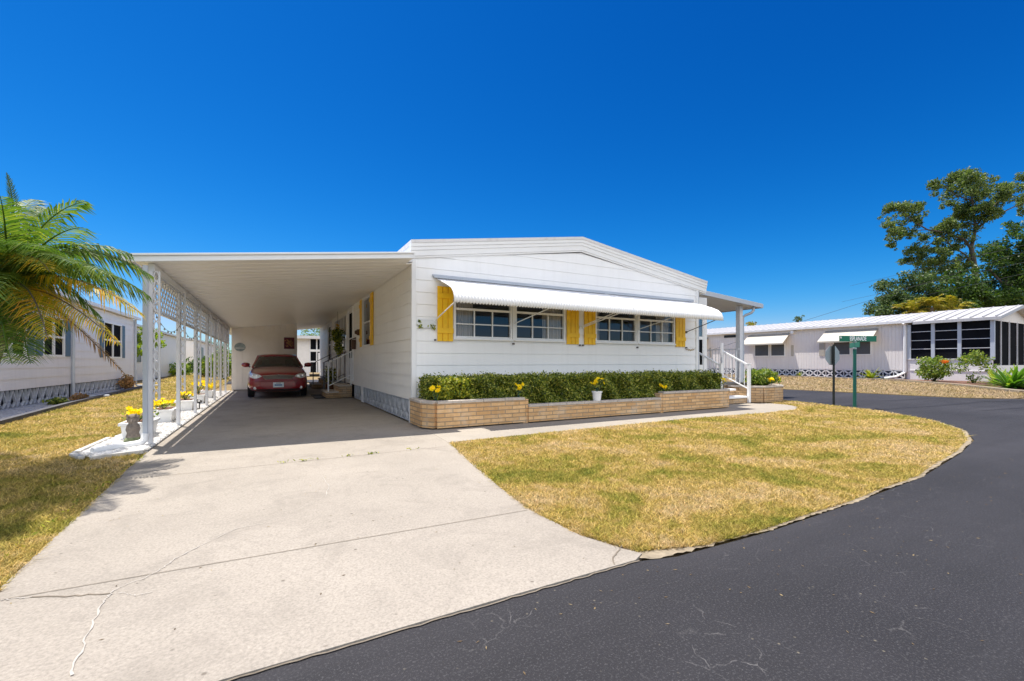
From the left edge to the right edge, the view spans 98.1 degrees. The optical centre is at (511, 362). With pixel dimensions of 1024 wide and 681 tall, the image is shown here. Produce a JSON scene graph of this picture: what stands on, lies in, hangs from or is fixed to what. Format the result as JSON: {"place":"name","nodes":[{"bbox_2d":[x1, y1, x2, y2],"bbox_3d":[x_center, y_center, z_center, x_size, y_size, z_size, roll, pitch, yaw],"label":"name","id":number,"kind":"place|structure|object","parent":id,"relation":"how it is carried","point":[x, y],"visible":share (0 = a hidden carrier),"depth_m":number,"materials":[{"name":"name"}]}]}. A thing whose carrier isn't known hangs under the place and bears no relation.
{"place":"outdoors","nodes":[
{"label":"outdoors","id":0,"kind":"place"},
{"bbox_2d":[0,389,123,418],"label":"neighbour bed","id":1,"kind":"object","parent":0,"point":[11,412],"depth_m":11.01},
{"bbox_2d":[42,396,68,404],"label":"ground plant","id":2,"kind":"object","parent":1,"relation":"on","point":[55,400],"visible":0.93,"depth_m":12.26,"materials":[{"name":"green plant"}]},
{"bbox_2d":[68,392,89,399],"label":"ground plant","id":3,"kind":"object","parent":1,"relation":"on","point":[76,397],"visible":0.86,"depth_m":13.58,"materials":[{"name":"brown plant"}]},
{"bbox_2d":[115,374,137,388],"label":"dry shrub","id":4,"kind":"object","parent":1,"relation":"on","point":[127,382],"visible":0.91,"depth_m":18.88,"materials":[{"name":"brown plant"}]},
{"bbox_2d":[0,373,228,590],"bbox_3d":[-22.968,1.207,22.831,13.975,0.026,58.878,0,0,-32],"label":"side lawn","id":5,"kind":"structure","parent":0,"point":[7,453],"depth_m":4.98,"materials":[{"name":"plant"}]},
{"bbox_2d":[0,386,141,424],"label":"timber edging","id":6,"kind":"object","parent":5,"relation":"on","point":[18,417],"visible":0.56,"depth_m":11.00,"materials":[{"name":"grey wood"}]},
{"bbox_2d":[0,172,153,375],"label":"palm tree","id":7,"kind":"object","parent":5,"relation":"on","point":[30,266],"visible":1,"depth_m":4.65,"materials":[{"name":"green plant"}]},
{"bbox_2d":[69,452,84,459],"bbox_3d":[-5.400,1.170,5.509,0.367,0.055,0.065,0,0,32],"label":"edging stone","id":8,"kind":"object","parent":5,"relation":"on","point":[77,455],"visible":0.85,"depth_m":5.44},
{"bbox_2d":[71,437,110,452],"bbox_3d":[-5.877,1.170,6.229,0.065,0.055,1.240,0,0,-27],"label":"edging stone","id":9,"kind":"object","parent":5,"relation":"on","point":[84,448],"visible":0.53,"depth_m":6.09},
{"bbox_2d":[89,449,142,459],"bbox_3d":[-4.987,1.170,5.608,0.065,0.055,0.510,0,0,36],"label":"edging stone","id":10,"kind":"object","parent":5,"relation":"on","point":[108,455],"visible":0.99,"depth_m":5.58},
{"bbox_2d":[168,362,193,374],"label":"bush","id":11,"kind":"object","parent":5,"relation":"on","point":[172,371],"visible":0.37,"depth_m":38.76,"materials":[{"name":"green plant"}]},
{"bbox_2d":[186,356,212,375],"bbox_3d":[-24.932,0.337,35.947,2.595,1.748,2.892,0,0,-29],"label":"bush","id":12,"kind":"object","parent":5,"relation":"on","point":[191,364],"visible":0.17,"depth_m":35.26,"materials":[{"name":"green plant"}]},
{"bbox_2d":[198,358,224,375],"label":"bush","id":13,"kind":"object","parent":5,"relation":"on","point":[202,368],"visible":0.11,"depth_m":34.45,"materials":[{"name":"green plant"}]},
{"bbox_2d":[208,345,231,378],"bbox_3d":[-19.649,0.046,30.360,2.153,2.423,3.601,0,0,-29],"label":"bush","id":14,"kind":"object","parent":5,"relation":"on","point":[230,365],"visible":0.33,"depth_m":29.71,"materials":[{"name":"green plant"}]},
{"bbox_2d":[79,391,229,456],"bbox_3d":[-8.483,1.195,11.835,0.710,0.050,14.300,0,0,-29],"label":"pebble bed","id":15,"kind":"object","parent":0,"point":[155,445],"visible":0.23,"depth_m":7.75,"materials":[{"name":"white gravel"}]},
{"bbox_2d":[123,413,140,441],"bbox_3d":[-5.527,0.958,6.476,0.220,0.429,0.220,0,0,-29],"label":"garden figurine","id":16,"kind":"object","parent":15,"relation":"on","point":[132,429],"visible":0.91,"depth_m":6.42,"materials":[{"name":"stone"}]},
{"bbox_2d":[118,417,159,438],"bbox_3d":[-5.849,1.042,6.984,0.390,0.257,0.670,0,0,-29],"label":"stone trough","id":17,"kind":"object","parent":15,"relation":"on","point":[125,423],"visible":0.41,"depth_m":6.73,"materials":[{"name":"white stone"}]},
{"bbox_2d":[121,406,158,420],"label":"yellow flowers","id":18,"kind":"object","parent":17,"relation":"on","point":[130,409],"visible":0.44,"depth_m":6.83,"materials":[{"name":"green plant"}]},
{"bbox_2d":[154,406,175,421],"bbox_3d":[-6.888,1.042,8.809,0.390,0.257,0.670,0,0,-29],"label":"stone trough","id":19,"kind":"object","parent":15,"relation":"on","point":[167,414],"visible":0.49,"depth_m":8.58,"materials":[{"name":"white stone"}]},
{"bbox_2d":[154,398,175,408],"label":"yellow flowers","id":20,"kind":"object","parent":19,"relation":"on","point":[162,403],"visible":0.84,"depth_m":8.61,"materials":[{"name":"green plant"}]},
{"bbox_2d":[174,398,197,410],"bbox_3d":[-7.943,1.042,10.831,0.390,0.257,0.670,0,0,-29],"label":"stone trough","id":21,"kind":"object","parent":15,"relation":"on","point":[187,405],"visible":0.59,"depth_m":10.59,"materials":[{"name":"white stone"}]},
{"bbox_2d":[173,391,193,399],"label":"yellow flowers","id":22,"kind":"object","parent":21,"relation":"on","point":[182,394],"visible":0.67,"depth_m":10.81,"materials":[{"name":"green plant"}]},
{"bbox_2d":[188,393,204,403],"bbox_3d":[-8.947,1.042,12.675,0.390,0.257,0.670,0,0,-29],"label":"stone trough","id":23,"kind":"object","parent":15,"relation":"on","point":[200,396],"visible":0.38,"depth_m":12.46,"materials":[{"name":"white stone"}]},
{"bbox_2d":[188,380,204,393],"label":"yellow flowers","id":24,"kind":"object","parent":23,"relation":"on","point":[203,384],"visible":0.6,"depth_m":12.59,"materials":[{"name":"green plant"}]},
{"bbox_2d":[200,389,212,397],"bbox_3d":[-9.950,1.042,14.520,0.390,0.257,0.670,0,0,-29],"label":"stone trough","id":25,"kind":"object","parent":15,"relation":"on","point":[210,393],"visible":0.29,"depth_m":14.30,"materials":[{"name":"white stone"}]},
{"bbox_2d":[226,380,317,383],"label":"back street","id":26,"kind":"structure","parent":0,"point":[229,382],"depth_m":27.35,"materials":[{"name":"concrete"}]},
{"bbox_2d":[297,335,319,375],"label":"neighbour house","id":27,"kind":"structure","parent":0,"point":[308,349],"depth_m":38.27,"materials":[{"name":"paint"}]},
{"bbox_2d":[0,384,641,680],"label":"driveway","id":28,"kind":"structure","parent":0,"point":[253,601],"depth_m":2.77,"materials":[{"name":"concrete"}]},
{"bbox_2d":[4,447,418,557],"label":"weeds","id":29,"kind":"object","parent":28,"relation":"on","point":[132,464],"visible":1,"depth_m":4.06,"materials":[{"name":"green plant"}]},
{"bbox_2d":[90,252,414,451],"bbox_3d":[-8.112,-0.406,15.314,4.452,3.179,19.622,0,0,-29],"label":"carport","id":30,"kind":"object","parent":28,"relation":"on","point":[223,294],"visible":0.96,"depth_m":8.47,"materials":[{"name":"white metal"}]},
{"bbox_2d":[155,313,197,339],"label":"string lights","id":31,"kind":"object","parent":30,"relation":"hanging from","point":[177,329],"visible":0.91,"depth_m":7.86},
{"bbox_2d":[328,328,345,356],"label":"hanging plant","id":32,"kind":"object","parent":30,"relation":"hanging from","point":[337,337],"visible":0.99,"depth_m":16.27,"materials":[{"name":"green plant"}]},
{"bbox_2d":[232,323,296,389],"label":"storage shed","id":33,"kind":"structure","parent":28,"relation":"on","point":[259,340],"depth_m":18.84,"materials":[{"name":"white paint"}]},
{"bbox_2d":[234,343,244,350],"bbox_3d":[-11.395,-0.630,18.598,0.400,0.360,0.032,0,0,-29],"label":"oval sign","id":34,"kind":"object","parent":33,"relation":"attached to","point":[239,346],"visible":1,"depth_m":18.58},
{"bbox_2d":[249,338,277,371],"bbox_3d":[-10.622,0.060,18.998,1.100,2.120,0.069,0,0,-29],"label":"door","id":35,"kind":"structure","parent":33,"relation":"in","point":[256,346],"depth_m":18.95,"materials":[{"name":"white paint"}]},
{"bbox_2d":[284,337,293,348],"bbox_3d":[-9.779,-0.830,19.474,0.425,0.500,0.037,0,0,-29],"label":"wall picture","id":36,"kind":"object","parent":33,"relation":"attached to","point":[288,342],"depth_m":19.45},
{"bbox_2d":[242,354,311,396],"bbox_3d":[-8.707,0.425,16.483,2.200,1.480,4.859,0,0,-29],"label":"parked car","id":37,"kind":"object","parent":28,"relation":"on","point":[275,372],"visible":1,"depth_m":14.67,"materials":[{"name":"red metal"}]},
{"bbox_2d":[311,394,325,397],"bbox_3d":[-6.572,1.157,15.038,0.330,0.014,1.700,0,0,-29],"label":"door mat","id":38,"kind":"object","parent":28,"relation":"on","point":[318,396],"depth_m":14.84,"materials":[{"name":"black rubber"}]},
{"bbox_2d":[309,354,330,388],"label":"brick steps","id":39,"kind":"structure","parent":28,"relation":"on","point":[318,384],"depth_m":19.75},
{"bbox_2d":[322,366,336,388],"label":"potted plant","id":40,"kind":"object","parent":28,"relation":"on","point":[330,378],"visible":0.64,"depth_m":17.22,"materials":[{"name":"green plant"}]},
{"bbox_2d":[321,351,351,397],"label":"brick steps","id":41,"kind":"structure","parent":28,"relation":"on","point":[344,389],"depth_m":14.75,"materials":[{"name":"brown brick"}]},
{"bbox_2d":[0,0,1023,361],"label":"sky","id":42,"kind":"structure","parent":0,"point":[754,150],"materials":[{"name":"blue"}]},
{"bbox_2d":[134,372,1023,560],"bbox_3d":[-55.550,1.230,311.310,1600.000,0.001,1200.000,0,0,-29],"label":"ground","id":43,"kind":"structure","parent":0,"point":[309,377],"depth_m":4.24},
{"bbox_2d":[0,290,157,410],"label":"mobile home","id":44,"kind":"object","parent":43,"relation":"on","point":[75,365],"visible":0.68,"depth_m":14.41,"materials":[{"name":"white metal"}]},
{"bbox_2d":[3,314,26,355],"bbox_3d":[-12.506,-0.760,11.069,0.070,1.200,1.520,0,0,-29],"label":"window","id":45,"kind":"structure","parent":44,"relation":"in","point":[26,314],"depth_m":11.36,"materials":[{"name":"white metal"}]},
{"bbox_2d":[43,316,64,356],"bbox_3d":[-13.701,-0.760,13.265,0.070,1.200,1.520,0,0,-29],"label":"window","id":46,"kind":"structure","parent":44,"relation":"in","point":[60,351],"depth_m":13.43,"materials":[{"name":"white metal"}]},
{"bbox_2d":[104,321,121,357],"bbox_3d":[-16.414,-0.885,18.249,0.070,1.450,2.370,0,0,-29],"label":"window","id":47,"kind":"structure","parent":44,"relation":"in","point":[115,351],"depth_m":18.27,"materials":[{"name":"white metal"}]},
{"bbox_2d":[137,327,166,356],"bbox_3d":[-21.929,-0.598,27.037,4.881,3.268,1.788,0,0,31],"label":"lime green tree","id":48,"kind":"object","parent":43,"relation":"on","point":[139,342],"visible":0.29,"depth_m":26.94,"materials":[{"name":"green plant"}]},
{"bbox_2d":[137,324,187,380],"bbox_3d":[-30.756,-0.805,33.926,7.000,4.010,21.400,0,0,-29],"label":"mobile home","id":49,"kind":"object","parent":43,"relation":"on","point":[168,354],"visible":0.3,"depth_m":36.62,"materials":[{"name":"white metal"}]},
{"bbox_2d":[137,336,140,361],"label":"window","id":50,"kind":"structure","parent":49,"relation":"in","point":[138,358],"depth_m":29.15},
{"bbox_2d":[186,338,217,372],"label":"mobile home","id":51,"kind":"object","parent":43,"relation":"on","point":[190,348],"visible":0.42,"depth_m":49.09,"materials":[{"name":"white metal"}]},
{"bbox_2d":[301,328,319,335],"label":"distant tree","id":52,"kind":"object","parent":43,"relation":"on","point":[316,331],"visible":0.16,"depth_m":67.06,"materials":[{"name":"green plant"}]},
{"bbox_2d":[320,237,722,422],"bbox_3d":[-2.458,-0.885,18.409,8.560,4.170,19.709,0,0,-29],"label":"mobile home","id":53,"kind":"object","parent":43,"relation":"on","point":[512,306],"visible":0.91,"depth_m":10.29,"materials":[{"name":"white metal"}]},
{"bbox_2d":[328,322,331,373],"bbox_3d":[-8.442,-0.585,20.566,0.110,2.450,1.120,0,0,-29],"label":"door","id":54,"kind":"structure","parent":53,"relation":"in","point":[329,324],"depth_m":20.70,"materials":[{"name":"white metal"}]},
{"bbox_2d":[334,314,346,352],"bbox_3d":[-6.711,-1.075,17.580,0.205,1.350,3.400,0,0,-29],"label":"window","id":55,"kind":"structure","parent":53,"relation":"in","point":[342,323],"depth_m":17.53,"materials":[{"name":"white metal"}]},
{"bbox_2d":[347,306,353,380],"bbox_3d":[-5.550,-0.610,15.252,0.110,2.500,1.120,0,0,-29],"label":"door","id":56,"kind":"structure","parent":53,"relation":"in","point":[350,314],"depth_m":15.37,"materials":[{"name":"white metal"}]},
{"bbox_2d":[350,337,355,348],"bbox_3d":[-5.151,-0.610,14.376,0.153,0.380,0.280,0,0,-29],"label":"mailbox","id":57,"kind":"object","parent":53,"relation":"attached to","point":[353,344],"visible":1,"depth_m":14.29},
{"bbox_2d":[362,294,370,346],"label":"window","id":58,"kind":"structure","parent":53,"relation":"in","point":[365,302],"depth_m":12.96,"materials":[{"name":"white metal"}]},
{"bbox_2d":[416,319,435,329],"bbox_3d":[-1.679,-0.733,8.734,0.403,0.221,0.055,0,0,-29],"label":"wall plaque","id":59,"kind":"object","parent":53,"relation":"attached to","point":[421,323],"depth_m":8.74,"materials":[{"name":"white ceramic"}]},
{"bbox_2d":[453,299,512,340],"bbox_3d":[-0.618,-0.965,9.400,1.380,1.110,0.184,0,0,-29],"label":"window","id":60,"kind":"structure","parent":53,"relation":"in","point":[464,324],"depth_m":9.27,"materials":[{"name":"white metal"}]},
{"bbox_2d":[515,306,566,342],"bbox_3d":[0.625,-0.965,10.075,1.370,1.110,0.182,0,0,-29],"label":"window","id":61,"kind":"structure","parent":53,"relation":"in","point":[551,318],"depth_m":10.22,"materials":[{"name":"white metal"}]},
{"bbox_2d":[595,312,637,343],"bbox_3d":[2.584,-0.965,11.141,1.370,1.110,0.182,0,0,-29],"label":"window","id":62,"kind":"structure","parent":53,"relation":"in","point":[634,319],"depth_m":11.16,"materials":[{"name":"white metal"}]},
{"bbox_2d":[639,315,675,344],"bbox_3d":[3.818,-0.965,11.813,1.360,1.110,0.183,0,0,-29],"label":"window","id":63,"kind":"structure","parent":53,"relation":"in","point":[661,332],"depth_m":11.93,"materials":[{"name":"white metal"}]},
{"bbox_2d":[412,403,796,442],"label":"walkway","id":64,"kind":"structure","parent":43,"relation":"on","point":[457,434],"depth_m":8.72,"materials":[{"name":"concrete"}]},
{"bbox_2d":[409,388,729,428],"bbox_3d":[1.865,0.930,10.046,8.210,0.499,1.095,0,0,-29],"label":"brick planter","id":65,"kind":"object","parent":64,"relation":"on","point":[425,413],"visible":0.95,"depth_m":8.72,"materials":[{"name":"beige brick"}]},
{"bbox_2d":[426,385,444,400],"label":"yellow flowers","id":66,"kind":"object","parent":65,"relation":"in","point":[432,388],"visible":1,"depth_m":7.83,"materials":[{"name":"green plant"}]},
{"bbox_2d":[427,375,478,400],"bbox_3d":[-1.084,0.544,8.201,1.002,0.614,0.411,0,0,-29],"label":"variegated shrub","id":67,"kind":"object","parent":65,"relation":"on","point":[447,393],"visible":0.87,"depth_m":8.11,"materials":[{"name":"green plant"}]},
{"bbox_2d":[515,382,526,396],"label":"yellow flowers","id":68,"kind":"object","parent":65,"relation":"in","point":[520,386],"visible":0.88,"depth_m":8.62,"materials":[{"name":"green plant"}]},
{"bbox_2d":[417,368,722,403],"bbox_3d":[1.894,0.524,10.061,8.054,0.752,0.924,0,0,-29],"label":"hedge","id":69,"kind":"object","parent":65,"relation":"on","point":[542,387],"visible":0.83,"depth_m":9.50,"materials":[{"name":"green plant"}]},
{"bbox_2d":[591,391,601,400],"bbox_3d":[1.814,0.722,9.491,0.230,0.200,0.228,0,0,-29],"label":"flower pot","id":70,"kind":"object","parent":65,"relation":"on","point":[596,395],"visible":1,"depth_m":9.41,"materials":[{"name":"white ceramic"}]},
{"bbox_2d":[584,377,604,390],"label":"yellow flowers","id":71,"kind":"object","parent":70,"relation":"on","point":[596,382],"visible":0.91,"depth_m":9.48,"materials":[{"name":"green plant"}]},
{"bbox_2d":[659,384,666,390],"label":"yellow flowers","id":72,"kind":"object","parent":65,"relation":"in","point":[662,386],"visible":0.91,"depth_m":10.51,"materials":[{"name":"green plant"}]},
{"bbox_2d":[699,351,750,403],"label":"porch steps","id":73,"kind":"structure","parent":64,"relation":"on","point":[733,398],"depth_m":12.78,"materials":[{"name":"white metal"}]},
{"bbox_2d":[745,321,756,325],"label":"distant tree","id":74,"kind":"object","parent":43,"relation":"on","point":[752,323],"visible":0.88,"depth_m":68.91,"materials":[{"name":"green plant"}]},
{"bbox_2d":[581,405,971,558],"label":"verge","id":75,"kind":"structure","parent":43,"relation":"on","point":[654,554],"depth_m":3.29,"materials":[{"name":"beige concrete"}]},
{"bbox_2d":[839,336,876,407],"bbox_3d":[8.948,0.270,11.501,0.947,1.900,0.531,0,0,-35],"label":"street name sign","id":76,"kind":"object","parent":75,"relation":"on","point":[855,341],"visible":0.98,"depth_m":11.46,"materials":[{"name":"green metal"}]},
{"bbox_2d":[794,315,804,321],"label":"distant tree","id":77,"kind":"object","parent":43,"relation":"on","point":[798,318],"visible":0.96,"depth_m":75.20,"materials":[{"name":"green plant"}]},
{"bbox_2d":[707,312,934,378],"bbox_3d":[24.799,-1.205,40.646,8.780,4.819,21.100,0,0,-29],"label":"mobile home","id":78,"kind":"object","parent":43,"relation":"on","point":[790,349],"visible":0.61,"depth_m":35.03,"materials":[{"name":"white metal"}]},
{"bbox_2d":[754,345,768,356],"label":"window","id":79,"kind":"structure","parent":78,"relation":"in","point":[759,350],"depth_m":39.07,"materials":[{"name":"grey glass"}]},
{"bbox_2d":[770,343,784,355],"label":"window","id":80,"kind":"structure","parent":78,"relation":"in","point":[778,349],"depth_m":37.84,"materials":[{"name":"grey glass"}]},
{"bbox_2d":[833,342,850,354],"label":"window","id":81,"kind":"structure","parent":78,"relation":"in","point":[844,348],"depth_m":33.48,"materials":[{"name":"grey glass"}]},
{"bbox_2d":[852,342,871,354],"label":"window","id":82,"kind":"structure","parent":78,"relation":"in","point":[865,348],"depth_m":32.29,"materials":[{"name":"grey glass"}]},
{"bbox_2d":[715,253,1018,348],"bbox_3d":[39.279,-7.784,39.999,53.341,16.744,0.024,0,0,0],"label":"overhead cable","id":83,"kind":"object","parent":78,"relation":"attached to","point":[894,292],"visible":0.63,"depth_m":39.99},
{"bbox_2d":[861,269,962,316],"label":"spreading tree","id":84,"kind":"object","parent":43,"relation":"on","point":[885,305],"visible":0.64,"depth_m":50.29,"materials":[{"name":"green plant"}]},
{"bbox_2d":[891,298,938,313],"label":"distant palm","id":85,"kind":"object","parent":43,"relation":"on","point":[912,305],"visible":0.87,"depth_m":47.74,"materials":[{"name":"yellow plant"}]},
{"bbox_2d":[914,293,949,312],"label":"distant palm","id":86,"kind":"object","parent":43,"relation":"on","point":[932,301],"visible":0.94,"depth_m":46.81,"materials":[{"name":"yellow plant"}]},
{"bbox_2d":[875,378,1023,389],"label":"mulch bed","id":87,"kind":"object","parent":43,"relation":"on","point":[964,382],"depth_m":25.46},
{"bbox_2d":[860,368,883,378],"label":"strap leaf plant","id":88,"kind":"object","parent":87,"relation":"on","point":[869,374],"visible":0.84,"depth_m":30.71,"materials":[{"name":"green plant"}]},
{"bbox_2d":[914,355,954,381],"bbox_3d":[25.301,0.374,26.676,2.234,1.643,1.776,0,0,-29],"label":"flowering shrub","id":89,"kind":"object","parent":87,"relation":"on","point":[928,371],"visible":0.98,"depth_m":26.38,"materials":[{"name":"green plant"}]},
{"bbox_2d":[951,349,1000,382],"bbox_3d":[25.594,0.245,24.617,1.860,1.910,1.656,0,0,-18],"label":"airy shrub","id":90,"kind":"object","parent":87,"relation":"on","point":[975,356],"visible":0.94,"depth_m":24.50,"materials":[{"name":"green plant"}]},
{"bbox_2d":[974,365,1010,385],"bbox_3d":[24.533,0.628,22.229,2.399,1.084,2.721,0,0,-29],"label":"strap leaf plant","id":91,"kind":"object","parent":87,"relation":"on","point":[993,375],"visible":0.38,"depth_m":22.24,"materials":[{"name":"green plant"}]},
{"bbox_2d":[981,366,1023,388],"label":"strap leaf plant","id":92,"kind":"object","parent":87,"relation":"on","point":[1013,381],"visible":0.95,"depth_m":19.40,"materials":[{"name":"green plant"}]},
{"bbox_2d":[990,365,1023,387],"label":"strap leaf plant","id":93,"kind":"object","parent":87,"relation":"on","point":[1007,373],"visible":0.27,"depth_m":20.58,"materials":[{"name":"green plant"}]},
{"bbox_2d":[877,166,1023,359],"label":"tall tree","id":94,"kind":"object","parent":43,"relation":"on","point":[971,184],"visible":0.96,"depth_m":55.57,"materials":[{"name":"green plant"}]},
{"bbox_2d":[938,295,975,310],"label":"distant palm","id":95,"kind":"object","parent":43,"relation":"on","point":[952,305],"visible":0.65,"depth_m":46.16,"materials":[{"name":"yellow plant"}]},
{"bbox_2d":[907,305,1023,381],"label":"screened porch","id":96,"kind":"object","parent":43,"relation":"on","point":[997,333],"visible":0.91,"depth_m":28.18,"materials":[{"name":"paint"}]},
{"bbox_2d":[932,220,1023,311],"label":"dense tree","id":97,"kind":"object","parent":43,"relation":"on","point":[1010,293],"visible":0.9,"depth_m":48.27,"materials":[{"name":"green plant"}]},
{"bbox_2d":[231,389,1023,680],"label":"road","id":98,"kind":"structure","parent":0,"point":[719,626],"depth_m":2.16,"materials":[{"name":"grey asphalt"}]},
{"bbox_2d":[825,344,838,404],"bbox_3d":[8.933,0.365,12.330,0.527,1.710,0.076,0,0,-17],"label":"stop sign","id":99,"kind":"object","parent":98,"relation":"on","point":[832,355],"visible":0.91,"depth_m":12.33,"materials":[{"name":"silver metal"}]},
{"bbox_2d":[447,399,971,551],"bbox_3d":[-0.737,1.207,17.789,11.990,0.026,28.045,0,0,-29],"label":"front lawn","id":100,"kind":"structure","parent":0,"point":[674,468],"depth_m":4.85,"materials":[{"name":"plant"}]},
{"bbox_2d":[699,291,762,387],"bbox_3d":[4.388,-0.586,18.736,4.420,3.531,11.280,0,0,-29],"label":"porch","id":101,"kind":"object","parent":100,"relation":"on","point":[721,303],"visible":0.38,"depth_m":14.99,"materials":[{"name":"white paint"}]},
{"bbox_2d":[699,319,703,370],"bbox_3d":[5.388,-0.665,12.984,0.597,1.828,0.040,0,0,-29],"label":"lanai door","id":102,"kind":"structure","parent":101,"relation":"in","point":[701,322],"depth_m":13.09,"materials":[{"name":"white metal"}]},
{"bbox_2d":[728,384,783,401],"bbox_3d":[7.566,0.931,13.472,1.900,0.478,0.925,0,0,-29],"label":"brick planter","id":103,"kind":"object","parent":100,"relation":"on","point":[772,392],"visible":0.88,"depth_m":12.95,"materials":[{"name":"beige brick"}]},
{"bbox_2d":[743,367,780,385],"bbox_3d":[7.511,0.474,13.422,1.418,0.641,0.852,0,0,-29],"label":"shrub","id":104,"kind":"object","parent":103,"relation":"on","point":[759,377],"visible":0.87,"depth_m":13.21,"materials":[{"name":"green plant"}]},
{"bbox_2d":[725,374,1023,398],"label":"lawn","id":105,"kind":"structure","parent":0,"point":[896,393],"depth_m":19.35,"materials":[{"name":"yellow plant"}]},
{"bbox_2d":[724,374,1023,392],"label":"bed kerb","id":106,"kind":"structure","parent":105,"relation":"on","point":[994,388],"depth_m":23.24,"materials":[{"name":"grey concrete"}]},
{"bbox_2d":[843,262,1023,301],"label":"overhead cable","id":107,"kind":"object","parent":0,"point":[944,279],"visible":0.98,"depth_m":39.23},
{"bbox_2d":[851,245,1022,285],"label":"overhead cable","id":108,"kind":"object","parent":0,"point":[949,262],"visible":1,"depth_m":39.21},
{"bbox_2d":[869,274,1020,307],"bbox_3d":[38.269,-6.465,36.001,0.024,2.180,56.655,0,0,23],"label":"overhead cable","id":109,"kind":"object","parent":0,"point":[965,286],"visible":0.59,"depth_m":38.24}
]}

